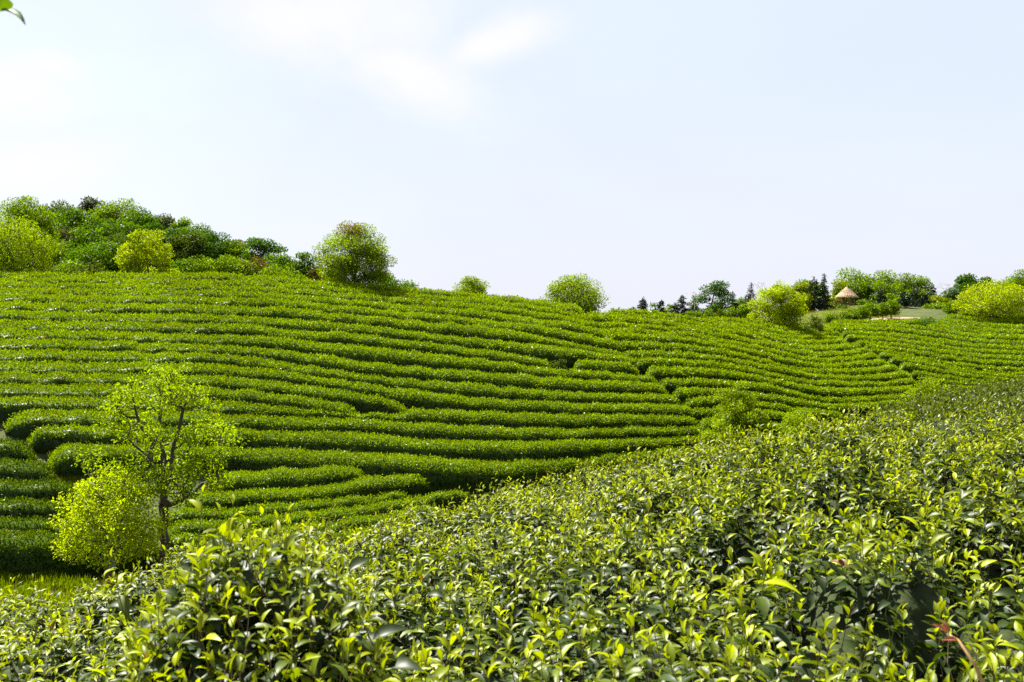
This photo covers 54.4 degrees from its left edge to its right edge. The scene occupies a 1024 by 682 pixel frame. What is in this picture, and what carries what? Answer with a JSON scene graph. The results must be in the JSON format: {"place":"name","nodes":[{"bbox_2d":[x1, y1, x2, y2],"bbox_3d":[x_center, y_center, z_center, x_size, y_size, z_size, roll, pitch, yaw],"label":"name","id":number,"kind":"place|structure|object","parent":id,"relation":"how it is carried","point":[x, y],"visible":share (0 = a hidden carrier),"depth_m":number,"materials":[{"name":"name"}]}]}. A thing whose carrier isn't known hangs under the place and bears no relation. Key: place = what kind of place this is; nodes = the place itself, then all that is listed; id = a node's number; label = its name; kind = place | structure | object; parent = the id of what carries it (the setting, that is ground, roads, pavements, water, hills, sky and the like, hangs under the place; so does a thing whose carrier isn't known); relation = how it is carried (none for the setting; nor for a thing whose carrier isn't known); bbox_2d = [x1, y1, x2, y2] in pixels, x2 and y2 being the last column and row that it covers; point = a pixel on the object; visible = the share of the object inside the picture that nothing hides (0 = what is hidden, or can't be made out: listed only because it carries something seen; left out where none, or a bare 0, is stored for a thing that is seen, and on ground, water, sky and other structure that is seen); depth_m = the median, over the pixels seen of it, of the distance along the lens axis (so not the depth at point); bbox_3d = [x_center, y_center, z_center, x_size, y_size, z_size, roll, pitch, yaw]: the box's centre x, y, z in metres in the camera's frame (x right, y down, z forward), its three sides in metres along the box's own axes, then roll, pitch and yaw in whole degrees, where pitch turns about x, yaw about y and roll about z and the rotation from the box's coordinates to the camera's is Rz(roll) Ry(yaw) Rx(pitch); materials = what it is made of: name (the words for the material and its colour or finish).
{"place":"outdoors","nodes":[
{"label":"outdoors","id":0,"kind":"place"},
{"bbox_2d":[0,553,157,611],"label":"grass","id":1,"kind":"structure","parent":0,"point":[56,579],"depth_m":31.49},
{"bbox_2d":[47,452,130,531],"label":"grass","id":2,"kind":"structure","parent":0,"point":[72,481],"depth_m":38.91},
{"bbox_2d":[0,261,1023,603],"bbox_3d":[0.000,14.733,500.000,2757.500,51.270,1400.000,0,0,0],"label":"ground","id":3,"kind":"structure","parent":0,"point":[922,313],"depth_m":42.20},
{"bbox_2d":[0,435,39,461],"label":"tea hedge","id":4,"kind":"object","parent":3,"relation":"on","point":[10,448],"visible":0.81,"depth_m":39.68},
{"bbox_2d":[0,457,59,482],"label":"tea hedge","id":5,"kind":"object","parent":3,"relation":"on","point":[20,469],"visible":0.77,"depth_m":38.24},
{"bbox_2d":[0,211,64,274],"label":"tree","id":6,"kind":"object","parent":3,"relation":"on","point":[14,260],"visible":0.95,"depth_m":63.62,"materials":[{"name":"green plant"}]},
{"bbox_2d":[0,195,67,272],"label":"tree","id":7,"kind":"object","parent":3,"relation":"on","point":[43,220],"visible":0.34,"depth_m":73.60,"materials":[{"name":"green plant"}]},
{"bbox_2d":[0,514,69,533],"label":"tea hedge","id":8,"kind":"object","parent":3,"relation":"on","point":[20,523],"visible":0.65,"depth_m":34.39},
{"bbox_2d":[0,495,71,524],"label":"tea hedge","id":9,"kind":"object","parent":3,"relation":"on","point":[30,506],"visible":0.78,"depth_m":35.49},
{"bbox_2d":[0,476,78,507],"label":"tea hedge","id":10,"kind":"object","parent":3,"relation":"on","point":[40,489],"visible":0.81,"depth_m":36.88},
{"bbox_2d":[41,205,93,237],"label":"tree","id":11,"kind":"object","parent":3,"relation":"on","point":[73,217],"visible":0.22,"depth_m":110.92,"materials":[{"name":"green plant"}]},
{"bbox_2d":[0,525,159,578],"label":"tea hedge","id":12,"kind":"object","parent":3,"relation":"on","point":[27,552],"visible":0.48,"depth_m":32.49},
{"bbox_2d":[59,227,107,259],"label":"tree","id":13,"kind":"object","parent":3,"relation":"on","point":[83,238],"visible":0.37,"depth_m":97.10,"materials":[{"name":"green plant"}]},
{"bbox_2d":[0,547,178,681],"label":"tea bush","id":14,"kind":"object","parent":3,"relation":"on","point":[68,643],"visible":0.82,"depth_m":7.08,"materials":[{"name":"green plant"}]},
{"bbox_2d":[59,240,130,274],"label":"tree","id":15,"kind":"object","parent":3,"relation":"on","point":[105,252],"visible":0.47,"depth_m":86.44,"materials":[{"name":"green plant"}]},
{"bbox_2d":[74,216,120,236],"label":"tree","id":16,"kind":"object","parent":3,"relation":"on","point":[90,223],"visible":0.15,"depth_m":106.08,"materials":[{"name":"green plant"}]},
{"bbox_2d":[46,464,176,587],"bbox_3d":[-12.446,6.295,31.038,3.669,4.791,4.034,0,0,0],"label":"tree","id":17,"kind":"object","parent":3,"relation":"on","point":[78,540],"visible":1,"depth_m":30.49,"materials":[{"name":"green plant"}]},
{"bbox_2d":[85,197,143,226],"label":"tree","id":18,"kind":"object","parent":3,"relation":"on","point":[106,212],"visible":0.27,"depth_m":114.24,"materials":[{"name":"green plant"}]},
{"bbox_2d":[95,221,146,242],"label":"tree","id":19,"kind":"object","parent":3,"relation":"on","point":[127,229],"visible":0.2,"depth_m":104.06,"materials":[{"name":"green plant"}]},
{"bbox_2d":[116,206,165,233],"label":"tree","id":20,"kind":"object","parent":3,"relation":"on","point":[137,219],"visible":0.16,"depth_m":111.86,"materials":[{"name":"green plant"}]},
{"bbox_2d":[113,228,179,275],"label":"tree","id":21,"kind":"object","parent":3,"relation":"on","point":[144,255],"visible":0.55,"depth_m":71.16,"materials":[{"name":"green plant"}]},
{"bbox_2d":[71,361,248,576],"bbox_3d":[-11.917,4.573,33.632,5.637,7.833,5.665,0,0,0],"label":"tree","id":22,"kind":"object","parent":3,"relation":"on","point":[182,492],"visible":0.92,"depth_m":33.08,"materials":[{"name":"green plant"}]},
{"bbox_2d":[0,380,359,415],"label":"tea hedge","id":23,"kind":"object","parent":3,"relation":"on","point":[11,390],"visible":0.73,"depth_m":46.43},
{"bbox_2d":[165,230,208,267],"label":"tree","id":24,"kind":"object","parent":3,"relation":"on","point":[192,248],"visible":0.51,"depth_m":96.34,"materials":[{"name":"green plant"}]},
{"bbox_2d":[174,254,223,272],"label":"tree","id":25,"kind":"object","parent":3,"relation":"on","point":[198,263],"visible":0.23,"depth_m":80.91,"materials":[{"name":"green plant"}]},
{"bbox_2d":[0,368,408,416],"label":"tea hedge","id":26,"kind":"object","parent":3,"relation":"on","point":[361,403],"visible":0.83,"depth_m":47.91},
{"bbox_2d":[173,228,242,260],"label":"tree","id":27,"kind":"object","parent":3,"relation":"on","point":[211,247],"visible":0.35,"depth_m":98.45,"materials":[{"name":"green plant"}]},
{"bbox_2d":[197,253,260,276],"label":"tree","id":28,"kind":"object","parent":3,"relation":"on","point":[229,265],"visible":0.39,"depth_m":81.23,"materials":[{"name":"green plant"}]},
{"bbox_2d":[238,237,287,264],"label":"tree","id":29,"kind":"object","parent":3,"relation":"on","point":[262,245],"visible":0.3,"depth_m":97.26,"materials":[{"name":"green plant"}]},
{"bbox_2d":[110,485,423,681],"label":"tea bush","id":30,"kind":"object","parent":3,"relation":"on","point":[231,614],"visible":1,"depth_m":3.20,"materials":[{"name":"green plant"}]},
{"bbox_2d":[104,547,151,670],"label":"tea shoot","id":31,"kind":"object","parent":30,"relation":"attached to","point":[122,604],"visible":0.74,"depth_m":4.07,"materials":[{"name":"green plant"}]},
{"bbox_2d":[0,317,551,369],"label":"tea hedge","id":32,"kind":"object","parent":3,"relation":"on","point":[331,336],"visible":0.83,"depth_m":54.58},
{"bbox_2d":[258,252,307,276],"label":"tree","id":33,"kind":"object","parent":3,"relation":"on","point":[283,261],"visible":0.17,"depth_m":91.19,"materials":[{"name":"green plant"}]},
{"bbox_2d":[200,464,366,495],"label":"tea hedge","id":34,"kind":"object","parent":3,"relation":"on","point":[287,477],"visible":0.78,"depth_m":41.16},
{"bbox_2d":[258,263,309,279],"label":"shrub","id":35,"kind":"object","parent":3,"relation":"on","point":[273,271],"visible":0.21,"depth_m":79.24,"materials":[{"name":"green plant"}]},
{"bbox_2d":[0,274,579,316],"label":"tea hedge","id":36,"kind":"object","parent":3,"relation":"on","point":[434,297],"visible":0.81,"depth_m":63.29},
{"bbox_2d":[168,490,411,525],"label":"tea hedge","id":37,"kind":"object","parent":3,"relation":"on","point":[254,510],"visible":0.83,"depth_m":38.78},
{"bbox_2d":[0,270,584,313],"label":"tea hedge","id":38,"kind":"object","parent":3,"relation":"on","point":[220,276],"visible":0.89,"depth_m":64.46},
{"bbox_2d":[0,280,591,326],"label":"tea hedge","id":39,"kind":"object","parent":3,"relation":"on","point":[508,310],"visible":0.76,"depth_m":62.37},
{"bbox_2d":[168,515,430,573],"bbox_3d":[-7.233,7.573,37.488,12.346,1.387,2.020,0,0,-39],"label":"tea hedge","id":40,"kind":"object","parent":3,"relation":"on","point":[348,532],"visible":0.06,"depth_m":37.32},
{"bbox_2d":[0,286,606,339],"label":"tea hedge","id":41,"kind":"object","parent":3,"relation":"on","point":[504,317],"visible":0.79,"depth_m":61.35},
{"bbox_2d":[168,504,440,551],"bbox_3d":[-7.377,7.226,38.557,12.137,1.088,1.723,0,0,-38],"label":"tea hedge","id":42,"kind":"object","parent":3,"relation":"on","point":[362,520],"visible":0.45,"depth_m":38.04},
{"bbox_2d":[181,472,429,511],"bbox_3d":[-7.998,6.387,41.184,11.302,1.453,1.818,0,0,-36],"label":"tea hedge","id":43,"kind":"object","parent":3,"relation":"on","point":[412,485],"visible":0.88,"depth_m":40.70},
{"bbox_2d":[284,251,330,277],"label":"tree","id":44,"kind":"object","parent":3,"relation":"on","point":[304,257],"visible":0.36,"depth_m":91.25,"materials":[{"name":"green plant"}]},
{"bbox_2d":[0,299,624,355],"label":"tea hedge","id":45,"kind":"object","parent":3,"relation":"on","point":[460,330],"visible":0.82,"depth_m":57.87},
{"bbox_2d":[0,291,624,353],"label":"tea hedge","id":46,"kind":"object","parent":3,"relation":"on","point":[587,339],"visible":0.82,"depth_m":59.60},
{"bbox_2d":[167,488,470,536],"bbox_3d":[-6.974,6.979,39.908,13.949,1.074,1.768,0,0,-39],"label":"tea hedge","id":47,"kind":"object","parent":3,"relation":"on","point":[193,526],"visible":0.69,"depth_m":39.10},
{"bbox_2d":[0,308,638,369],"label":"tea hedge","id":48,"kind":"object","parent":3,"relation":"on","point":[571,356],"visible":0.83,"depth_m":56.83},
{"bbox_2d":[0,325,658,382],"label":"tea hedge","id":49,"kind":"object","parent":3,"relation":"on","point":[398,357],"visible":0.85,"depth_m":53.78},
{"bbox_2d":[0,337,668,395],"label":"tea hedge","id":50,"kind":"object","parent":3,"relation":"on","point":[521,380],"visible":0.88,"depth_m":52.66,"materials":[{"name":"plant"}]},
{"bbox_2d":[0,347,682,405],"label":"tea hedge","id":51,"kind":"object","parent":3,"relation":"on","point":[468,389],"visible":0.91,"depth_m":51.37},
{"bbox_2d":[0,359,691,417],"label":"tea hedge","id":52,"kind":"object","parent":3,"relation":"on","point":[415,397],"visible":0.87,"depth_m":50.72,"materials":[{"name":"plant"}]},
{"bbox_2d":[0,393,698,431],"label":"tea hedge","id":53,"kind":"object","parent":3,"relation":"on","point":[9,406],"visible":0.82,"depth_m":49.30,"materials":[{"name":"plant"}]},
{"bbox_2d":[3,407,706,444],"bbox_3d":[-3.876,4.495,49.937,38.584,3.318,4.764,0,0,-28],"label":"tea hedge","id":54,"kind":"object","parent":3,"relation":"on","point":[20,424],"visible":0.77,"depth_m":47.04,"materials":[{"name":"plant"}]},
{"bbox_2d":[312,220,397,284],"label":"tree","id":55,"kind":"object","parent":3,"relation":"on","point":[354,245],"visible":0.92,"depth_m":67.11,"materials":[{"name":"green plant"}]},
{"bbox_2d":[164,466,571,610],"bbox_3d":[-2.183,3.186,11.744,6.033,3.756,7.802,0,0,0],"label":"tea bush","id":56,"kind":"object","parent":3,"relation":"on","point":[508,512],"visible":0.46,"depth_m":10.40,"materials":[{"name":"green plant"}]},
{"bbox_2d":[44,441,691,493],"bbox_3d":[-3.408,5.564,47.051,33.960,3.167,4.751,0,0,-30],"label":"tea hedge","id":57,"kind":"object","parent":3,"relation":"on","point":[441,473],"visible":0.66,"depth_m":44.38,"materials":[{"name":"plant"}]},
{"bbox_2d":[24,422,714,462],"bbox_3d":[-2.895,4.962,48.990,37.802,3.114,5.096,0,0,-30],"label":"tea hedge","id":58,"kind":"object","parent":3,"relation":"on","point":[46,439],"visible":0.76,"depth_m":46.25,"materials":[{"name":"plant"}]},
{"bbox_2d":[162,491,661,681],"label":"tea bush","id":59,"kind":"object","parent":3,"relation":"on","point":[522,624],"visible":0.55,"depth_m":5.43,"materials":[{"name":"green plant"}]},
{"bbox_2d":[452,275,488,295],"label":"tree","id":60,"kind":"object","parent":3,"relation":"on","point":[473,285],"visible":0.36,"depth_m":79.63,"materials":[{"name":"green plant"}]},
{"bbox_2d":[540,272,610,313],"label":"tree","id":61,"kind":"object","parent":3,"relation":"on","point":[561,290],"visible":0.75,"depth_m":81.12,"materials":[{"name":"green plant"}]},
{"bbox_2d":[572,356,639,375],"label":"tea hedge","id":62,"kind":"object","parent":3,"relation":"on","point":[626,367],"visible":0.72,"depth_m":61.97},
{"bbox_2d":[689,280,735,317],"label":"tree","id":63,"kind":"object","parent":3,"relation":"on","point":[717,288],"visible":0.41,"depth_m":137.83,"materials":[{"name":"green plant"}]},
{"bbox_2d":[572,312,861,352],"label":"tea hedge","id":64,"kind":"object","parent":3,"relation":"on","point":[595,317],"visible":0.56,"depth_m":84.74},
{"bbox_2d":[587,310,846,344],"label":"tea hedge","id":65,"kind":"object","parent":3,"relation":"on","point":[822,341],"visible":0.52,"depth_m":90.37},
{"bbox_2d":[608,307,840,339],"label":"tea hedge","id":66,"kind":"object","parent":3,"relation":"on","point":[775,334],"visible":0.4,"depth_m":91.68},
{"bbox_2d":[580,319,870,359],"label":"tea hedge","id":67,"kind":"object","parent":3,"relation":"on","point":[726,335],"visible":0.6,"depth_m":83.85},
{"bbox_2d":[626,308,842,337],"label":"tea hedge","id":68,"kind":"object","parent":3,"relation":"on","point":[782,331],"visible":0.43,"depth_m":95.77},
{"bbox_2d":[697,380,773,455],"bbox_3d":[11.585,5.271,52.045,3.872,6.554,3.808,0,0,38],"label":"tree","id":69,"kind":"object","parent":3,"relation":"on","point":[741,414],"visible":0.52,"depth_m":51.76,"materials":[{"name":"green plant"}]},
{"bbox_2d":[597,325,877,363],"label":"tea hedge","id":70,"kind":"object","parent":3,"relation":"on","point":[833,360],"visible":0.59,"depth_m":83.10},
{"bbox_2d":[603,330,888,370],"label":"tea hedge","id":71,"kind":"object","parent":3,"relation":"on","point":[667,338],"visible":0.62,"depth_m":79.95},
{"bbox_2d":[689,406,815,424],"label":"tea hedge","id":72,"kind":"object","parent":3,"relation":"on","point":[700,413],"visible":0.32,"depth_m":63.28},
{"bbox_2d":[697,416,812,440],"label":"tea hedge","id":73,"kind":"object","parent":3,"relation":"on","point":[705,422],"visible":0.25,"depth_m":61.44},
{"bbox_2d":[616,339,898,375],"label":"tea hedge","id":74,"kind":"object","parent":3,"relation":"on","point":[694,348],"visible":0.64,"depth_m":77.36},
{"bbox_2d":[681,394,845,426],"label":"tea hedge","id":75,"kind":"object","parent":3,"relation":"on","point":[710,401],"visible":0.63,"depth_m":70.11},
{"bbox_2d":[623,349,911,382],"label":"tea hedge","id":76,"kind":"object","parent":3,"relation":"on","point":[786,371],"visible":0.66,"depth_m":78.89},
{"bbox_2d":[707,316,833,332],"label":"tea hedge","id":77,"kind":"object","parent":3,"relation":"on","point":[784,328],"visible":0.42,"depth_m":98.23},
{"bbox_2d":[634,355,917,389],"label":"tea hedge","id":78,"kind":"object","parent":3,"relation":"on","point":[644,364],"visible":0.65,"depth_m":75.68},
{"bbox_2d":[746,279,809,327],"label":"tree","id":79,"kind":"object","parent":3,"relation":"on","point":[776,296],"visible":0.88,"depth_m":101.39,"materials":[{"name":"green plant"}]},
{"bbox_2d":[644,364,912,398],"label":"tea hedge","id":80,"kind":"object","parent":3,"relation":"on","point":[658,373],"visible":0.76,"depth_m":74.92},
{"bbox_2d":[538,402,1023,590],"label":"tea bush","id":81,"kind":"object","parent":3,"relation":"on","point":[916,468],"visible":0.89,"depth_m":8.99,"materials":[{"name":"green plant"}]},
{"bbox_2d":[658,376,904,403],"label":"tea hedge","id":82,"kind":"object","parent":3,"relation":"on","point":[671,384],"visible":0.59,"depth_m":72.96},
{"bbox_2d":[672,386,901,419],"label":"tea hedge","id":83,"kind":"object","parent":3,"relation":"on","point":[681,394],"visible":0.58,"depth_m":73.31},
{"bbox_2d":[776,408,817,443],"bbox_3d":[14.518,5.648,50.059,2.634,4.556,2.447,0,0,0],"label":"tree","id":84,"kind":"object","parent":3,"relation":"on","point":[792,427],"visible":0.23,"depth_m":49.96,"materials":[{"name":"green plant"}]},
{"bbox_2d":[605,438,1023,681],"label":"tea bush","id":85,"kind":"object","parent":3,"relation":"on","point":[848,614],"visible":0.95,"depth_m":4.61,"materials":[{"name":"green plant"}]},
{"bbox_2d":[722,548,800,653],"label":"tea shoot","id":86,"kind":"object","parent":85,"relation":"attached to","point":[763,604],"visible":0.98,"depth_m":3.32,"materials":[{"name":"green plant"}]},
{"bbox_2d":[806,276,826,310],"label":"conifer","id":87,"kind":"object","parent":3,"relation":"on","point":[817,305],"visible":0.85,"depth_m":145.76,"materials":[{"name":"green plant"}]},
{"bbox_2d":[832,267,875,305],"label":"tree","id":88,"kind":"object","parent":3,"relation":"on","point":[853,285],"visible":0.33,"depth_m":188.96,"materials":[{"name":"green plant"}]},
{"bbox_2d":[830,317,922,325],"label":"tea hedge","id":89,"kind":"object","parent":3,"relation":"on","point":[909,321],"visible":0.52,"depth_m":119.55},
{"bbox_2d":[855,270,898,301],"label":"tree","id":90,"kind":"object","parent":3,"relation":"on","point":[885,282],"visible":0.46,"depth_m":186.83,"materials":[{"name":"green plant"}]},
{"bbox_2d":[894,272,934,302],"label":"tree","id":91,"kind":"object","parent":3,"relation":"on","point":[908,284],"visible":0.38,"depth_m":171.55,"materials":[{"name":"green plant"}]},
{"bbox_2d":[897,375,947,403],"bbox_3d":[25.027,4.293,59.914,3.704,4.478,3.653,0,0,0],"label":"tree","id":92,"kind":"object","parent":3,"relation":"on","point":[925,386],"visible":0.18,"depth_m":59.96,"materials":[{"name":"green plant"}]},
{"bbox_2d":[825,325,1023,345],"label":"tea hedge","id":93,"kind":"object","parent":3,"relation":"on","point":[919,332],"visible":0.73,"depth_m":112.14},
{"bbox_2d":[826,321,1023,341],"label":"tea hedge","id":94,"kind":"object","parent":3,"relation":"on","point":[966,334],"visible":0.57,"depth_m":114.69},
{"bbox_2d":[841,329,1023,350],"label":"tea hedge","id":95,"kind":"object","parent":3,"relation":"on","point":[944,341],"visible":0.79,"depth_m":109.32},
{"bbox_2d":[845,334,1023,355],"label":"tea hedge","id":96,"kind":"object","parent":3,"relation":"on","point":[850,338],"visible":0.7,"depth_m":107.08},
{"bbox_2d":[856,340,1023,360],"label":"tea hedge","id":97,"kind":"object","parent":3,"relation":"on","point":[958,353],"visible":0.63,"depth_m":104.97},
{"bbox_2d":[863,343,1023,368],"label":"tea hedge","id":98,"kind":"object","parent":3,"relation":"on","point":[997,362],"visible":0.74,"depth_m":102.79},
{"bbox_2d":[868,375,1023,436],"bbox_3d":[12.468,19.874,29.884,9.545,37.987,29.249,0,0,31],"label":"tea bush","id":99,"kind":"object","parent":3,"relation":"on","point":[999,397],"visible":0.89,"depth_m":19.57,"materials":[{"name":"green plant"}]},
{"bbox_2d":[869,347,1023,373],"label":"tea hedge","id":100,"kind":"object","parent":3,"relation":"on","point":[875,350],"visible":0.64,"depth_m":101.50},
{"bbox_2d":[877,352,1023,375],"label":"tea hedge","id":101,"kind":"object","parent":3,"relation":"on","point":[883,355],"visible":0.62,"depth_m":100.47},
{"bbox_2d":[888,356,1023,379],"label":"tea hedge","id":102,"kind":"object","parent":3,"relation":"on","point":[896,361],"visible":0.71,"depth_m":99.28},
{"bbox_2d":[909,370,1004,383],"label":"tea hedge","id":103,"kind":"object","parent":3,"relation":"on","point":[915,374],"visible":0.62,"depth_m":96.33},
{"bbox_2d":[898,361,1023,381],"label":"tea hedge","id":104,"kind":"object","parent":3,"relation":"on","point":[907,366],"visible":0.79,"depth_m":97.73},
{"bbox_2d":[940,273,982,304],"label":"tree","id":105,"kind":"object","parent":3,"relation":"on","point":[968,279],"visible":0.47,"depth_m":164.09,"materials":[{"name":"green plant"}]},
{"bbox_2d":[935,320,1023,334],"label":"tea hedge","id":106,"kind":"object","parent":3,"relation":"on","point":[998,330],"visible":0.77,"depth_m":118.79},
{"bbox_2d":[938,316,1023,329],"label":"tea hedge","id":107,"kind":"object","parent":3,"relation":"on","point":[992,325],"visible":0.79,"depth_m":122.44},
{"bbox_2d":[946,313,1023,324],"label":"tea hedge","id":108,"kind":"object","parent":3,"relation":"on","point":[980,319],"visible":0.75,"depth_m":126.74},
{"bbox_2d":[951,279,1023,318],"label":"tree","id":109,"kind":"object","parent":3,"relation":"on","point":[994,303],"visible":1,"depth_m":128.21,"materials":[{"name":"green plant"}]},
{"bbox_2d":[0,0,1023,313],"label":"sky","id":110,"kind":"structure","parent":0,"point":[655,151],"materials":[{"name":"white"}]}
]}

